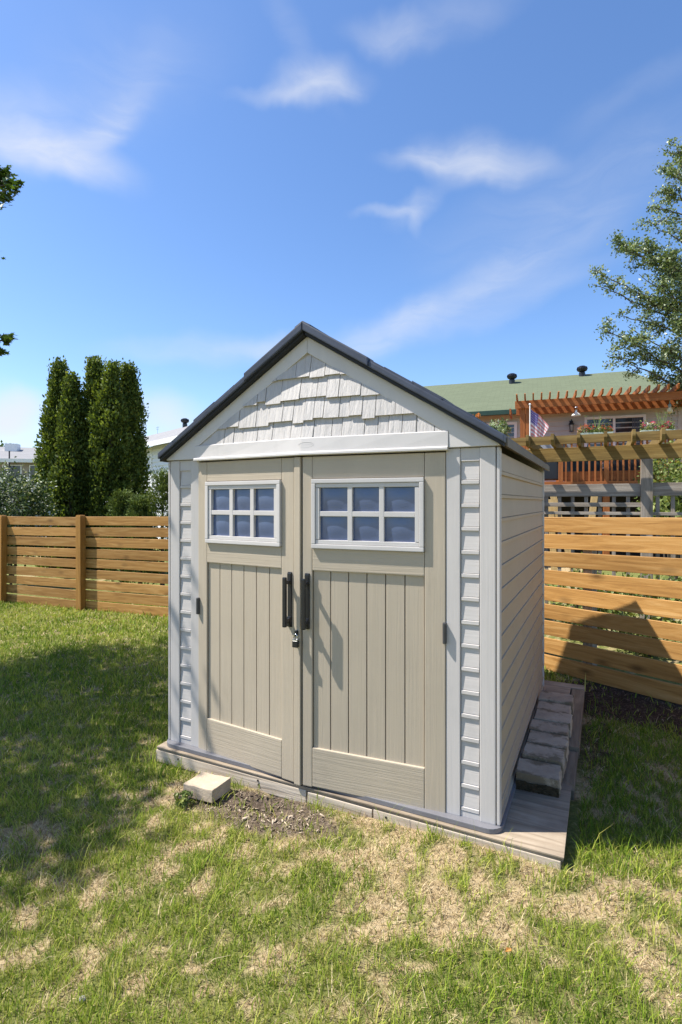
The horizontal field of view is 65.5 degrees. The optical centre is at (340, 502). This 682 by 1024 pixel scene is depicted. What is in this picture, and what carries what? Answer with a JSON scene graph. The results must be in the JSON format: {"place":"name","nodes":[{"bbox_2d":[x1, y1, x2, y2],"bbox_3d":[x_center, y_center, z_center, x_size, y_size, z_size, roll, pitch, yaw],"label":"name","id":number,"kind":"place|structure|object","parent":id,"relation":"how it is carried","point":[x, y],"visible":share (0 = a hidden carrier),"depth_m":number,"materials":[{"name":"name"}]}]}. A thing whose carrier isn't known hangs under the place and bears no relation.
{"place":"outdoors","nodes":[
{"label":"outdoors","id":0,"kind":"place"},
{"bbox_2d":[0,545,681,1023],"bbox_3d":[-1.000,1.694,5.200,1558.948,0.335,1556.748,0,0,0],"label":"lawn ground","id":1,"kind":"structure","parent":0,"point":[262,801],"depth_m":2.28,"materials":[{"name":"green plant"}]},
{"bbox_2d":[0,165,24,356],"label":"maple tree","id":2,"kind":"object","parent":1,"relation":"on","point":[7,183],"visible":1,"depth_m":6.22,"materials":[{"name":"green plant"}]},
{"bbox_2d":[0,443,41,526],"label":"grey roofed house","id":3,"kind":"structure","parent":1,"relation":"on","point":[9,452],"depth_m":27.39,"materials":[{"name":"beige paint"}]},
{"bbox_2d":[2,464,21,484],"bbox_3d":[-16.905,-1.415,27.219,0.900,1.030,0.075,0,0,-14],"label":"window","id":4,"kind":"structure","parent":3,"relation":"in","point":[19,467],"depth_m":27.21,"materials":[{"name":"grey glass"}]},
{"bbox_2d":[29,465,36,483],"bbox_3d":[-15.692,-1.415,27.521,0.900,1.030,0.075,0,0,-14],"label":"window","id":5,"kind":"structure","parent":3,"relation":"in","point":[32,467],"depth_m":27.41,"materials":[{"name":"grey glass"}]},
{"bbox_2d":[0,456,66,583],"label":"flowering bush","id":6,"kind":"object","parent":1,"relation":"on","point":[25,500],"visible":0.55,"depth_m":11.02,"materials":[{"name":"green plant"}]},
{"bbox_2d":[30,355,77,567],"bbox_3d":[-7.011,-0.848,13.007,1.185,5.462,1.229,0,0,0],"label":"arborvitae tree","id":7,"kind":"object","parent":1,"relation":"on","point":[47,418],"visible":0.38,"depth_m":12.74,"materials":[{"name":"green plant"}]},
{"bbox_2d":[46,370,92,569],"bbox_3d":[-6.452,-0.633,12.736,1.147,5.030,1.208,0,0,0],"label":"arborvitae tree","id":8,"kind":"object","parent":1,"relation":"on","point":[68,441],"visible":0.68,"depth_m":12.49,"materials":[{"name":"green plant"}]},
{"bbox_2d":[0,515,167,616],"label":"board fence","id":9,"kind":"object","parent":1,"relation":"on","point":[81,573],"visible":0.44,"depth_m":8.55,"materials":[{"name":"brown wood"}]},
{"bbox_2d":[66,355,108,570],"bbox_3d":[-6.161,-0.904,13.108,1.409,5.563,1.388,0,0,-24],"label":"arborvitae tree","id":10,"kind":"object","parent":1,"relation":"on","point":[93,370],"visible":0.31,"depth_m":12.83,"materials":[{"name":"green plant"}]},
{"bbox_2d":[79,358,146,570],"bbox_3d":[-5.505,-0.796,12.825,1.463,5.323,1.446,0,0,44],"label":"arborvitae tree","id":11,"kind":"object","parent":1,"relation":"on","point":[109,405],"visible":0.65,"depth_m":12.50,"materials":[{"name":"green plant"}]},
{"bbox_2d":[99,487,144,581],"bbox_3d":[-4.369,0.736,10.601,0.989,2.089,0.962,0,0,0],"label":"young conifer","id":12,"kind":"object","parent":1,"relation":"on","point":[117,501],"visible":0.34,"depth_m":10.47,"materials":[{"name":"green plant"}]},
{"bbox_2d":[102,358,155,571],"bbox_3d":[-5.320,-0.857,13.170,1.414,5.433,1.293,0,0,0],"label":"arborvitae tree","id":13,"kind":"object","parent":1,"relation":"on","point":[130,379],"visible":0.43,"depth_m":13.07,"materials":[{"name":"green plant"}]},
{"bbox_2d":[118,489,158,584],"bbox_3d":[-3.892,0.757,10.263,0.892,2.046,0.938,0,0,0],"label":"young conifer","id":14,"kind":"object","parent":1,"relation":"on","point":[138,502],"visible":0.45,"depth_m":10.18,"materials":[{"name":"green plant"}]},
{"bbox_2d":[133,465,167,585],"bbox_3d":[-3.533,0.525,10.382,1.100,2.509,1.049,0,0,-19],"label":"young conifer","id":15,"kind":"object","parent":1,"relation":"on","point":[161,490],"visible":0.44,"depth_m":10.24,"materials":[{"name":"green plant"}]},
{"bbox_2d":[144,418,188,538],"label":"white house","id":16,"kind":"structure","parent":1,"relation":"on","point":[158,442],"depth_m":22.15,"materials":[{"name":"plastic"}]},
{"bbox_2d":[173,790,193,807],"bbox_3d":[-0.878,1.658,2.953,0.114,0.094,0.115,0,0,-22],"label":"weed clump","id":17,"kind":"object","parent":1,"relation":"on","point":[185,798],"visible":0.98,"depth_m":2.95,"materials":[{"name":"green plant"}]},
{"bbox_2d":[183,772,230,802],"bbox_3d":[-0.775,1.653,3.078,0.213,0.074,0.174,-3,-3,27],"label":"concrete block","id":18,"kind":"object","parent":1,"relation":"on","point":[206,787],"depth_m":3.03,"materials":[{"name":"beige concrete"}]},
{"bbox_2d":[156,680,584,869],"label":"timber platform","id":19,"kind":"structure","parent":1,"relation":"on","point":[537,823],"depth_m":2.82,"materials":[{"name":"grey wood"}]},
{"bbox_2d":[158,321,549,833],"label":"storage shed","id":20,"kind":"structure","parent":19,"relation":"on","point":[371,531],"depth_m":2.91,"materials":[{"name":"white plastic"}]},
{"bbox_2d":[196,457,302,785],"bbox_3d":[-0.571,0.667,3.173,0.809,1.841,0.114,0,0,31],"label":"door","id":21,"kind":"structure","parent":20,"relation":"in","point":[248,603],"depth_m":3.16,"materials":[{"name":"beige plastic"}]},
{"bbox_2d":[292,630,298,647],"bbox_3d":[-0.252,0.763,2.956,0.034,0.092,0.028,0,0,26],"label":"padlock","id":22,"kind":"object","parent":20,"relation":"hanging from","point":[295,643],"visible":1,"depth_m":2.95,"materials":[{"name":"silver metal"}]},
{"bbox_2d":[301,452,446,812],"bbox_3d":[0.157,0.665,2.815,0.803,1.837,0.114,0,0,21],"label":"door","id":23,"kind":"structure","parent":20,"relation":"in","point":[374,625],"depth_m":2.82,"materials":[{"name":"beige plastic"}]},
{"bbox_2d":[516,758,562,797],"bbox_3d":[1.117,1.550,2.989,0.236,0.093,0.197,-1,-1,25],"label":"concrete block","id":24,"kind":"object","parent":19,"relation":"on","point":[538,777],"depth_m":2.93,"materials":[{"name":"grey concrete"}]},
{"bbox_2d":[522,742,565,778],"bbox_3d":[1.215,1.543,3.168,0.231,0.106,0.182,0,-1,28],"label":"concrete block","id":25,"kind":"object","parent":19,"relation":"on","point":[542,753],"depth_m":3.13,"materials":[{"name":"grey concrete"}]},
{"bbox_2d":[527,730,568,763],"bbox_3d":[1.307,1.545,3.345,0.237,0.106,0.191,0,-1,27],"label":"concrete block","id":26,"kind":"object","parent":19,"relation":"on","point":[549,739],"depth_m":3.33,"materials":[{"name":"grey concrete"}]},
{"bbox_2d":[529,719,568,740],"bbox_3d":[1.386,1.545,3.526,0.239,0.105,0.185,1,0,25],"label":"concrete block","id":27,"kind":"object","parent":19,"relation":"on","point":[549,727],"depth_m":3.51,"materials":[{"name":"grey concrete"}]},
{"bbox_2d":[534,709,572,737],"bbox_3d":[1.483,1.544,3.701,0.244,0.107,0.188,0,-1,27],"label":"concrete block","id":28,"kind":"object","parent":19,"relation":"on","point":[553,716],"depth_m":3.67,"materials":[{"name":"grey concrete"}]},
{"bbox_2d":[536,700,571,713],"bbox_3d":[1.562,1.549,3.884,0.230,0.096,0.180,1,1,26],"label":"concrete block","id":29,"kind":"object","parent":19,"relation":"on","point":[555,707],"depth_m":3.88,"materials":[{"name":"grey concrete"}]},
{"bbox_2d":[538,691,573,716],"bbox_3d":[1.652,1.543,4.059,0.244,0.109,0.190,-1,-1,27],"label":"concrete block","id":30,"kind":"object","parent":19,"relation":"on","point":[558,698],"depth_m":4.02,"materials":[{"name":"grey concrete"}]},
{"bbox_2d":[167,678,681,838],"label":"bark mulch","id":31,"kind":"object","parent":1,"relation":"on","point":[293,815],"visible":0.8,"depth_m":3.79,"materials":[{"name":"brown wood"}]},
{"bbox_2d":[423,365,681,481],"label":"green roofed house","id":32,"kind":"structure","parent":1,"relation":"on","point":[487,401],"depth_m":17.50,"materials":[{"name":"beige paint"}]},
{"bbox_2d":[486,422,516,437],"bbox_3d":[5.150,-1.985,17.091,1.000,1.170,0.055,0,0,20],"label":"window","id":33,"kind":"structure","parent":32,"relation":"in","point":[510,424],"depth_m":16.96,"materials":[{"name":"white glass"}]},
{"bbox_2d":[569,419,573,431],"bbox_3d":[7.083,-2.357,16.286,0.170,0.393,0.225,0,0,20],"label":"wall lantern","id":34,"kind":"object","parent":32,"relation":"attached to","point":[571,425],"depth_m":16.23,"materials":[{"name":"black metal"}]},
{"bbox_2d":[584,414,645,470],"bbox_3d":[8.242,-1.565,15.965,1.660,2.070,0.055,0,0,20],"label":"sliding door","id":35,"kind":"structure","parent":32,"relation":"in","point":[622,418],"depth_m":15.92,"materials":[{"name":"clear glass"}]},
{"bbox_2d":[548,499,557,570],"bbox_3d":[4.320,0.801,10.815,0.120,1.720,0.040,-3,-1,20],"label":"lumber board","id":36,"kind":"object","parent":1,"relation":"on","point":[551,515],"visible":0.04,"depth_m":10.80,"materials":[{"name":"wood"}]},
{"bbox_2d":[550,497,575,570],"bbox_3d":[4.429,0.738,10.479,0.120,1.900,0.040,-15,-5,19],"label":"lumber board","id":37,"kind":"object","parent":1,"relation":"on","point":[554,499],"depth_m":10.51,"materials":[{"name":"wood"}]},
{"bbox_2d":[495,428,681,620],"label":"timber arbor","id":38,"kind":"object","parent":1,"relation":"on","point":[646,489],"visible":0.44,"depth_m":6.80,"materials":[{"name":"brown wood"}]},
{"bbox_2d":[582,496,597,570],"bbox_3d":[4.907,0.745,10.467,0.120,1.840,0.040,6,2,20],"label":"lumber board","id":39,"kind":"object","parent":1,"relation":"on","point":[594,499],"depth_m":10.42,"materials":[{"name":"wood"}]},
{"bbox_2d":[547,552,643,630],"bbox_3d":[3.049,1.140,6.409,1.228,1.073,0.766,0,0,0],"label":"weed clump","id":40,"kind":"object","parent":1,"relation":"on","point":[577,606],"visible":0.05,"depth_m":6.35,"materials":[{"name":"green plant"}]},
{"bbox_2d":[544,439,679,557],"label":"raised deck","id":41,"kind":"structure","parent":1,"relation":"on","point":[606,476],"depth_m":12.73,"materials":[{"name":"orange wood"}]},
{"bbox_2d":[489,417,510,437],"bbox_3d":[4.201,-1.390,14.167,0.807,1.783,0.691,0,0,0],"label":"potted shrub","id":42,"kind":"object","parent":41,"relation":"on","point":[504,428],"visible":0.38,"depth_m":14.09,"materials":[{"name":"green plant"}]},
{"bbox_2d":[537,444,570,479],"bbox_3d":[5.288,-1.026,13.400,1.025,1.048,0.600,0,0,20],"label":"covered grill","id":43,"kind":"object","parent":41,"relation":"on","point":[552,474],"visible":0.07,"depth_m":13.12,"materials":[{"name":"black plastic"}]},
{"bbox_2d":[576,415,613,434],"bbox_3d":[5.920,-1.798,12.350,0.802,0.561,0.284,0,0,20],"label":"flower box","id":44,"kind":"object","parent":41,"relation":"on","point":[601,428],"visible":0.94,"depth_m":12.31,"materials":[{"name":"green plant"}]},
{"bbox_2d":[509,383,681,448],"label":"stained pergola","id":45,"kind":"object","parent":41,"relation":"on","point":[644,399],"visible":0.96,"depth_m":12.97,"materials":[{"name":"orange wood"}]},
{"bbox_2d":[529,403,548,436],"bbox_3d":[4.753,-1.439,12.736,0.470,1.877,0.085,0,0,8],"label":"hanging flag","id":46,"kind":"object","parent":45,"relation":"hanging from","point":[538,426],"visible":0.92,"depth_m":12.74,"materials":[{"name":"fabric"}]},
{"bbox_2d":[571,407,580,416],"bbox_3d":[5.859,-2.261,13.200,0.230,0.225,0.230,0,0,0],"label":"pendant lamp","id":47,"kind":"object","parent":45,"relation":"hanging from","point":[575,414],"visible":1,"depth_m":13.16,"materials":[{"name":"metal"}]},
{"bbox_2d":[667,400,672,413],"bbox_3d":[7.567,-2.195,12.200,0.124,0.329,0.124,0,0,0],"label":"hanging bulb","id":48,"kind":"object","parent":45,"relation":"hanging from","point":[669,409],"visible":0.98,"depth_m":12.17,"materials":[{"name":"beige glass"}]},
{"bbox_2d":[640,411,674,431],"bbox_3d":[7.102,-1.795,11.898,0.712,0.556,0.248,0,0,20],"label":"flower box","id":49,"kind":"object","parent":41,"relation":"on","point":[664,425],"visible":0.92,"depth_m":11.87,"materials":[{"name":"green plant"}]},
{"bbox_2d":[544,517,681,704],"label":"board fence","id":50,"kind":"object","parent":1,"relation":"on","point":[589,580],"visible":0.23,"depth_m":4.71,"materials":[{"name":"brown wood"}]},
{"bbox_2d":[588,137,681,416],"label":"leafy tree","id":51,"kind":"object","parent":1,"relation":"on","point":[668,261],"visible":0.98,"depth_m":12.27,"materials":[{"name":"green plant"}]},
{"bbox_2d":[597,572,681,657],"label":"weed clump","id":52,"kind":"object","parent":1,"relation":"on","point":[663,619],"visible":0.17,"depth_m":5.68,"materials":[{"name":"green plant"}]},
{"bbox_2d":[633,439,681,580],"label":"garden bush","id":53,"kind":"object","parent":1,"relation":"on","point":[661,472],"visible":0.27,"depth_m":10.11,"materials":[{"name":"green plant"}]},
{"bbox_2d":[653,478,681,579],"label":"garden bush","id":54,"kind":"object","parent":1,"relation":"on","point":[665,503],"visible":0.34,"depth_m":8.27,"materials":[{"name":"green plant"}]},
{"bbox_2d":[660,461,681,557],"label":"garden bush","id":55,"kind":"object","parent":1,"relation":"on","point":[676,476],"visible":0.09,"depth_m":9.24,"materials":[{"name":"green plant"}]},
{"bbox_2d":[0,0,681,447],"label":"sky","id":56,"kind":"structure","parent":0,"point":[433,188],"materials":[{"name":"blue"}]},
{"bbox_2d":[573,461,599,471],"bbox_3d":[6.107,-0.812,13.313,0.740,0.620,0.600,0,0,20],"label":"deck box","id":57,"kind":"object","parent":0,"point":[586,466],"visible":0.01,"depth_m":13.05,"materials":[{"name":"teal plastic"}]},
{"bbox_2d":[609,459,661,480],"bbox_3d":[7.164,-0.852,12.928,1.090,0.700,0.600,0,0,20],"label":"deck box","id":58,"kind":"object","parent":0,"point":[626,465],"visible":0.04,"depth_m":12.75,"materials":[{"name":"black plastic"}]}
]}

